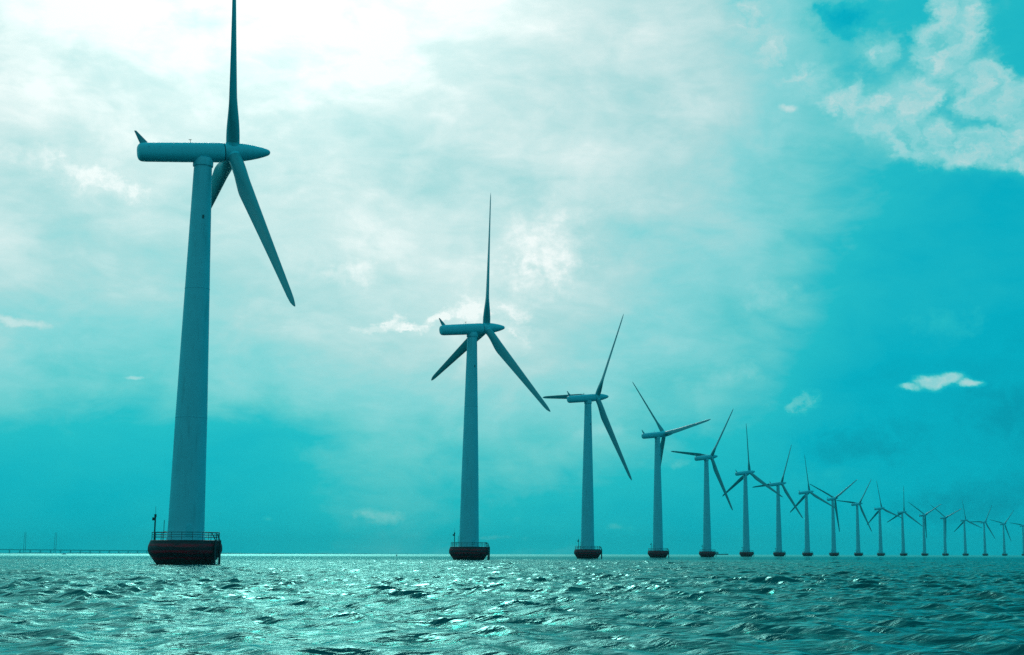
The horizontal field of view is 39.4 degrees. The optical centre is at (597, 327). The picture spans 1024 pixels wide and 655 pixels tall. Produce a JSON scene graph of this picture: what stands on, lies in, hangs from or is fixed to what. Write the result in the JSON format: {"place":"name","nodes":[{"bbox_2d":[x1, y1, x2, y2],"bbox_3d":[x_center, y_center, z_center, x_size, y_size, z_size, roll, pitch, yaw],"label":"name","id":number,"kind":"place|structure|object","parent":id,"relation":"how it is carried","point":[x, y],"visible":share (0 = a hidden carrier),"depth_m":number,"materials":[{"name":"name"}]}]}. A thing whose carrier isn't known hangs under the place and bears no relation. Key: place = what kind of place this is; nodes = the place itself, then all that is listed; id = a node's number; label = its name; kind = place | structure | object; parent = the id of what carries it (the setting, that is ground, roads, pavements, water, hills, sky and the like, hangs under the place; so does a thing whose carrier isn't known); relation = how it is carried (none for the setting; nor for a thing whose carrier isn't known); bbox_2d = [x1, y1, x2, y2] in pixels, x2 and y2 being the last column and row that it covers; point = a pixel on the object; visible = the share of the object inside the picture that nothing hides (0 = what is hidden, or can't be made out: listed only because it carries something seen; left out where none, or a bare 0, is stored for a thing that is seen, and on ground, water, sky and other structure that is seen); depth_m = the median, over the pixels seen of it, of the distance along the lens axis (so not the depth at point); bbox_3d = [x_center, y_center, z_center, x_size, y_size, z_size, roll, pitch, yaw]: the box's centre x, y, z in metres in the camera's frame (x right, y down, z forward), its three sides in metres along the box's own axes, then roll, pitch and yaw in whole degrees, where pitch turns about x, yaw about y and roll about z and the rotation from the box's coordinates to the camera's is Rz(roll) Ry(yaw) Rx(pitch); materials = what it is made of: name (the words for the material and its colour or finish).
{"place":"outdoors","nodes":[
{"label":"outdoors","id":0,"kind":"place"},
{"bbox_2d":[24,552,368,553],"bbox_3d":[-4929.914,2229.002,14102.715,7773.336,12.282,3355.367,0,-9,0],"label":"terrain","id":1,"kind":"structure","parent":0,"point":[221,553],"depth_m":14442.03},
{"bbox_2d":[0,553,1023,654],"bbox_3d":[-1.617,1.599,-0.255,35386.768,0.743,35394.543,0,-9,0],"label":"water","id":2,"kind":"structure","parent":0,"point":[348,604],"depth_m":45.10,"materials":[{"name":"teal liquid"}]},
{"bbox_2d":[0,532,147,553],"bbox_3d":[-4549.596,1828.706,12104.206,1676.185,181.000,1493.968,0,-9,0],"label":"cable stayed bridge","id":3,"kind":"structure","parent":2,"relation":"on","point":[40,549],"depth_m":12075.66,"materials":[{"name":"concrete"}]},
{"bbox_2d":[134,0,294,564],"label":"wind turbine","id":4,"kind":"object","parent":2,"relation":"in","point":[185,542],"visible":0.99,"depth_m":217.89,"materials":[{"name":"paint"}]},
{"bbox_2d":[431,194,550,559],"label":"wind turbine","id":5,"kind":"object","parent":2,"relation":"in","point":[468,548],"visible":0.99,"depth_m":393.60,"materials":[{"name":"metal"}]},
{"bbox_2d":[543,314,631,557],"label":"wind turbine","id":6,"kind":"object","parent":2,"relation":"in","point":[587,549],"visible":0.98,"depth_m":570.17,"materials":[{"name":"metal"}]},
{"bbox_2d":[633,383,710,557],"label":"wind turbine","id":7,"kind":"object","parent":2,"relation":"in","point":[657,551],"visible":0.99,"depth_m":746.17,"materials":[{"name":"metal"}]},
{"bbox_2d":[671,410,732,556],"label":"wind turbine","id":8,"kind":"object","parent":2,"relation":"in","point":[706,549],"visible":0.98,"depth_m":922.52,"materials":[{"name":"metal"}]},
{"bbox_2d":[722,425,782,556],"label":"wind turbine","id":9,"kind":"object","parent":2,"relation":"in","point":[746,552],"visible":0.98,"depth_m":1096.09,"materials":[{"name":"metal"}]},
{"bbox_2d":[752,444,802,555],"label":"wind turbine","id":10,"kind":"object","parent":2,"relation":"in","point":[778,551],"visible":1,"depth_m":1267.78,"materials":[{"name":"metal"}]},
{"bbox_2d":[790,454,834,555],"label":"wind turbine","id":11,"kind":"object","parent":2,"relation":"in","point":[807,540],"visible":0.96,"depth_m":1438.19,"materials":[{"name":"metal"}]},
{"bbox_2d":[810,480,856,555],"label":"wind turbine","id":12,"kind":"object","parent":2,"relation":"in","point":[832,499],"visible":0.98,"depth_m":1607.68,"materials":[{"name":"metal"}]},
{"bbox_2d":[836,480,871,555],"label":"wind turbine","id":13,"kind":"object","parent":2,"relation":"in","point":[858,551],"visible":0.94,"depth_m":1774.61,"materials":[{"name":"metal"}]},
{"bbox_2d":[867,481,902,555],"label":"wind turbine","id":14,"kind":"object","parent":2,"relation":"in","point":[880,550],"visible":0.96,"depth_m":1940.12,"materials":[{"name":"metal"}]},
{"bbox_2d":[888,486,921,555],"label":"wind turbine","id":15,"kind":"object","parent":2,"relation":"in","point":[902,553],"visible":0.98,"depth_m":2104.73,"materials":[{"name":"metal"}]},
{"bbox_2d":[908,502,940,555],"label":"wind turbine","id":16,"kind":"object","parent":2,"relation":"in","point":[924,537],"visible":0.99,"depth_m":2268.44,"materials":[{"name":"metal"}]},
{"bbox_2d":[931,505,961,555],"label":"wind turbine","id":17,"kind":"object","parent":2,"relation":"in","point":[944,535],"visible":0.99,"depth_m":2430.74,"materials":[{"name":"metal"}]},
{"bbox_2d":[954,501,980,555],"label":"wind turbine","id":18,"kind":"object","parent":2,"relation":"in","point":[965,553],"visible":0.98,"depth_m":2590.52,"materials":[{"name":"metal"}]},
{"bbox_2d":[972,506,994,555],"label":"wind turbine","id":19,"kind":"object","parent":2,"relation":"in","point":[984,540],"visible":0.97,"depth_m":2751.60,"materials":[{"name":"metal"}]},
{"bbox_2d":[992,512,1012,555],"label":"wind turbine","id":20,"kind":"object","parent":2,"relation":"in","point":[1004,547],"visible":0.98,"depth_m":2908.61,"materials":[{"name":"metal"}]},
{"bbox_2d":[1013,523,1023,555],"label":"wind turbine","id":21,"kind":"object","parent":2,"relation":"in","point":[1021,525],"visible":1,"depth_m":3066.06,"materials":[{"name":"metal"}]},
{"bbox_2d":[0,0,1023,554],"label":"sky","id":22,"kind":"structure","parent":0,"point":[803,220],"materials":[{"name":"teal"}]}
]}

